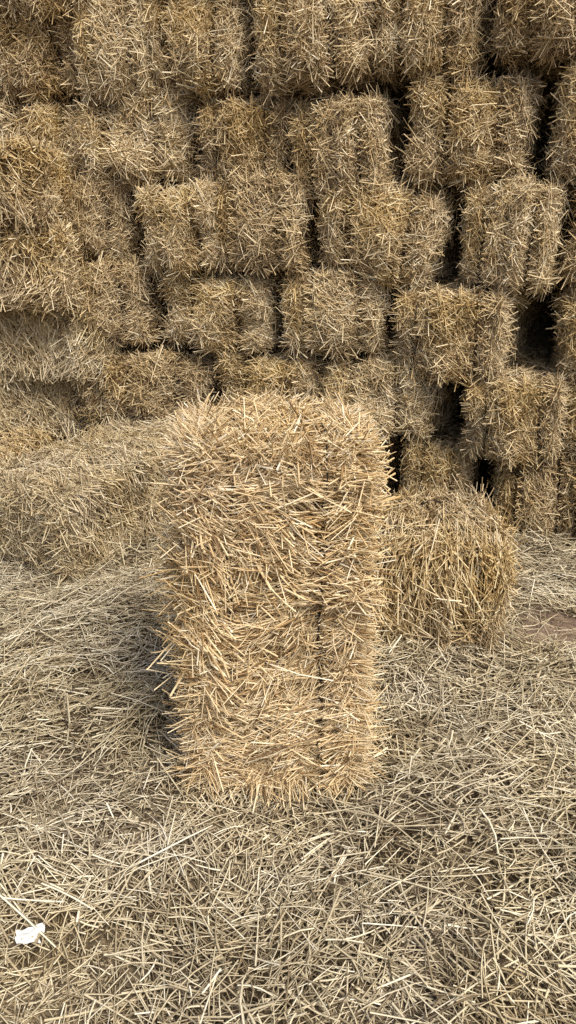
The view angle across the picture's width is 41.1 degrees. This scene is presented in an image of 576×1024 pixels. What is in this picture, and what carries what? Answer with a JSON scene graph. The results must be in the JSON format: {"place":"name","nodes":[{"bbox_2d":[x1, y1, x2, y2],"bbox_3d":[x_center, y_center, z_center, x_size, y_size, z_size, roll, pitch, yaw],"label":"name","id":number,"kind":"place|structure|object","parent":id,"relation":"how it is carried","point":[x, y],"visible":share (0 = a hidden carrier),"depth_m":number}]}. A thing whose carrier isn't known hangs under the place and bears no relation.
{"place":"outdoors","nodes":[
{"label":"outdoors","id":0,"kind":"place"},
{"bbox_2d":[0,470,575,1023],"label":"ground","id":1,"kind":"structure","parent":0,"point":[410,832],"depth_m":1.65},
{"bbox_2d":[0,424,67,468],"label":"straw bale","id":2,"kind":"object","parent":1,"relation":"on","point":[22,439],"visible":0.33,"depth_m":3.58},
{"bbox_2d":[0,366,116,441],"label":"straw bale","id":3,"kind":"object","parent":2,"relation":"on","point":[35,406],"visible":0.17,"depth_m":3.66},
{"bbox_2d":[48,368,110,428],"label":"straw bale","id":4,"kind":"object","parent":3,"relation":"on","point":[87,396],"visible":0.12,"depth_m":3.69},
{"bbox_2d":[0,296,131,391],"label":"straw bale","id":5,"kind":"object","parent":4,"relation":"on","point":[33,344],"visible":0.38,"depth_m":3.50},
{"bbox_2d":[0,216,90,322],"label":"straw bale","id":6,"kind":"object","parent":5,"relation":"on","point":[41,272],"visible":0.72,"depth_m":3.27},
{"bbox_2d":[0,125,78,241],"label":"straw bale","id":7,"kind":"object","parent":6,"relation":"on","point":[35,190],"visible":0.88,"depth_m":3.15},
{"bbox_2d":[66,250,170,349],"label":"straw bale","id":8,"kind":"object","parent":4,"relation":"on","point":[128,293],"visible":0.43,"depth_m":3.43},
{"bbox_2d":[67,169,147,266],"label":"straw bale","id":9,"kind":"object","parent":8,"relation":"on","point":[104,221],"visible":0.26,"depth_m":3.36},
{"bbox_2d":[3,95,89,180],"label":"straw bale","id":10,"kind":"object","parent":9,"relation":"on","point":[42,119],"visible":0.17,"depth_m":3.35},
{"bbox_2d":[0,3,83,112],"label":"straw bale","id":11,"kind":"object","parent":10,"relation":"on","point":[40,63],"visible":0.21,"depth_m":3.26},
{"bbox_2d":[67,79,205,197],"bbox_3d":[-0.514,-1.715,3.633,0.697,0.562,1.184,2,20,19],"label":"straw bale","id":12,"kind":"object","parent":9,"relation":"on","point":[136,143],"visible":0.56,"depth_m":3.20},
{"bbox_2d":[65,0,158,110],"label":"straw bale","id":13,"kind":"object","parent":12,"relation":"on","point":[110,48],"visible":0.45,"depth_m":3.08},
{"bbox_2d":[0,0,97,31],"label":"straw bale","id":14,"kind":"object","parent":13,"relation":"on","point":[54,8],"visible":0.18,"depth_m":3.13},
{"bbox_2d":[134,0,266,108],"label":"straw bale","id":15,"kind":"object","parent":12,"relation":"on","point":[201,49],"visible":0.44,"depth_m":2.98},
{"bbox_2d":[61,431,86,441],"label":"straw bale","id":16,"kind":"object","parent":1,"relation":"on","point":[72,436],"depth_m":4.47},
{"bbox_2d":[0,409,176,588],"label":"straw bale","id":17,"kind":"object","parent":1,"relation":"on","point":[76,505],"visible":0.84,"depth_m":2.97},
{"bbox_2d":[139,383,406,813],"bbox_3d":[-0.043,0.212,1.855,0.595,1.037,0.546,-1,18,-3],"label":"straw bale","id":18,"kind":"object","parent":1,"relation":"on","point":[272,570],"visible":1,"depth_m":1.67},
{"bbox_2d":[0,470,575,1023],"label":"loose straw","id":19,"kind":"object","parent":1,"relation":"on","point":[362,908],"visible":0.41,"depth_m":1.66},
{"bbox_2d":[15,923,44,943],"bbox_3d":[-0.478,0.785,1.420,0.056,0.027,0.028,-5,22,-14],"label":"plastic scrap","id":20,"kind":"object","parent":19,"relation":"on","point":[26,934],"visible":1,"depth_m":1.42},
{"bbox_2d":[375,432,405,496],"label":"straw bale","id":21,"kind":"object","parent":1,"relation":"on","point":[395,463],"visible":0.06,"depth_m":3.55},
{"bbox_2d":[211,343,333,408],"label":"straw bale","id":22,"kind":"object","parent":21,"relation":"on","point":[250,372],"visible":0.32,"depth_m":3.34},
{"bbox_2d":[155,266,289,359],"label":"straw bale","id":23,"kind":"object","parent":22,"relation":"on","point":[217,312],"visible":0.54,"depth_m":3.31},
{"bbox_2d":[131,169,227,285],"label":"straw bale","id":24,"kind":"object","parent":23,"relation":"on","point":[178,222],"visible":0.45,"depth_m":3.20},
{"bbox_2d":[275,258,407,361],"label":"straw bale","id":25,"kind":"object","parent":22,"relation":"on","point":[334,312],"visible":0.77,"depth_m":3.13},
{"bbox_2d":[207,160,327,281],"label":"straw bale","id":26,"kind":"object","parent":25,"relation":"on","point":[266,224],"visible":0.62,"depth_m":3.08},
{"bbox_2d":[192,91,299,194],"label":"straw bale","id":27,"kind":"object","parent":26,"relation":"on","point":[237,135],"visible":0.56,"depth_m":3.05},
{"bbox_2d":[314,346,467,449],"bbox_3d":[0.550,-0.615,3.594,0.609,0.505,1.184,6,21,25],"label":"straw bale","id":28,"kind":"object","parent":21,"relation":"on","point":[407,403],"visible":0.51,"depth_m":3.18},
{"bbox_2d":[386,266,555,391],"bbox_3d":[0.814,-0.855,3.361,0.584,0.477,1.132,11,26,23],"label":"straw bale","id":29,"kind":"object","parent":28,"relation":"on","point":[449,329],"visible":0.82,"depth_m":2.97},
{"bbox_2d":[310,175,466,293],"bbox_3d":[0.516,-1.239,3.394,0.626,0.484,1.151,13,25,18],"label":"straw bale","id":30,"kind":"object","parent":29,"relation":"on","point":[394,233],"visible":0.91,"depth_m":2.97},
{"bbox_2d":[282,81,413,208],"bbox_3d":[0.331,-1.546,3.339,0.500,0.475,1.151,3,22,19],"label":"straw bale","id":31,"kind":"object","parent":30,"relation":"on","point":[338,142],"visible":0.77,"depth_m":2.92},
{"bbox_2d":[245,0,409,109],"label":"straw bale","id":32,"kind":"object","parent":31,"relation":"on","point":[310,49],"visible":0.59,"depth_m":2.83},
{"bbox_2d":[454,165,575,302],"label":"straw bale","id":33,"kind":"object","parent":29,"relation":"on","point":[512,235],"visible":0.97,"depth_m":2.81},
{"bbox_2d":[395,62,551,201],"bbox_3d":[0.811,-1.544,3.221,0.586,0.511,1.141,7,21,18],"label":"straw bale","id":34,"kind":"object","parent":33,"relation":"on","point":[461,134],"visible":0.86,"depth_m":2.78},
{"bbox_2d":[365,0,500,105],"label":"straw bale","id":35,"kind":"object","parent":34,"relation":"on","point":[413,37],"visible":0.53,"depth_m":2.73},
{"bbox_2d":[481,0,575,106],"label":"straw bale","id":36,"kind":"object","parent":34,"relation":"on","point":[536,32],"visible":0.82,"depth_m":2.60},
{"bbox_2d":[398,406,486,501],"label":"straw bale","id":37,"kind":"object","parent":1,"relation":"on","point":[439,459],"visible":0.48,"depth_m":3.25},
{"bbox_2d":[367,474,528,663],"bbox_3d":[0.269,0.184,2.537,0.973,0.582,0.610,1,23,3],"label":"straw bale","id":38,"kind":"object","parent":1,"relation":"on","point":[452,565],"visible":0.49,"depth_m":2.32},
{"bbox_2d":[461,407,496,472],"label":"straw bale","id":39,"kind":"object","parent":1,"relation":"on","point":[486,464],"visible":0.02,"depth_m":4.11},
{"bbox_2d":[539,322,558,343],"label":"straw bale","id":40,"kind":"object","parent":39,"relation":"on","point":[552,334],"visible":0.01,"depth_m":3.83},
{"bbox_2d":[487,450,575,549],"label":"straw bale","id":41,"kind":"object","parent":1,"relation":"on","point":[532,495],"visible":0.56,"depth_m":3.10},
{"bbox_2d":[457,331,575,474],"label":"straw bale","id":42,"kind":"object","parent":41,"relation":"on","point":[517,416],"visible":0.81,"depth_m":2.98},
{"bbox_2d":[546,278,575,383],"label":"straw bale","id":43,"kind":"object","parent":42,"relation":"on","point":[565,338],"visible":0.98,"depth_m":2.91},
{"bbox_2d":[561,456,575,540],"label":"straw bale","id":44,"kind":"object","parent":1,"relation":"on","point":[573,485],"visible":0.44,"depth_m":3.05},
{"bbox_2d":[559,376,575,462],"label":"straw bale","id":45,"kind":"object","parent":44,"relation":"on","point":[570,442],"visible":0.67,"depth_m":2.99},
{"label":"straw bale","id":46,"kind":"object","parent":45,"relation":"on","visible":0},
{"bbox_2d":[554,182,575,291],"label":"straw bale","id":47,"kind":"object","parent":46,"relation":"on","point":[567,272],"visible":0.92,"depth_m":2.83},
{"bbox_2d":[533,56,575,194],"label":"straw bale","id":48,"kind":"object","parent":47,"relation":"on","point":[560,151],"visible":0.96,"depth_m":2.70},
{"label":"straw bale","id":49,"kind":"object","parent":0,"visible":0},
{"bbox_2d":[540,102,549,176],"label":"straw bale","id":50,"kind":"object","parent":49,"relation":"on","point":[543,144],"depth_m":3.52},
{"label":"straw bale","id":51,"kind":"object","parent":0,"visible":0},
{"bbox_2d":[87,336,226,423],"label":"straw bale","id":52,"kind":"object","parent":51,"relation":"on","point":[161,382],"visible":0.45,"depth_m":3.52},
{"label":"straw bale","id":53,"kind":"object","parent":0,"visible":0},
{"bbox_2d":[536,281,559,335],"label":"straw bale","id":54,"kind":"object","parent":53,"relation":"on","point":[548,318],"visible":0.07,"depth_m":3.81},
{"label":"straw bale","id":55,"kind":"object","parent":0,"visible":0},
{"bbox_2d":[552,280,564,330],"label":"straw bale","id":56,"kind":"object","parent":55,"relation":"on","point":[556,291],"visible":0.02,"depth_m":3.81},
{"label":"straw bale","id":57,"kind":"object","parent":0,"visible":0},
{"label":"straw bale","id":58,"kind":"object","parent":57,"relation":"on","visible":0},
{"bbox_2d":[0,91,25,140],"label":"straw bale","id":59,"kind":"object","parent":58,"relation":"on","point":[4,114],"visible":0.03,"depth_m":3.40},
{"bbox_2d":[0,62,22,107],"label":"straw bale","id":60,"kind":"object","parent":59,"relation":"on","point":[9,100],"depth_m":3.58},
{"bbox_2d":[0,0,14,22],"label":"straw bale","id":61,"kind":"object","parent":60,"relation":"on","point":[1,9],"visible":0.01,"depth_m":3.25}
]}

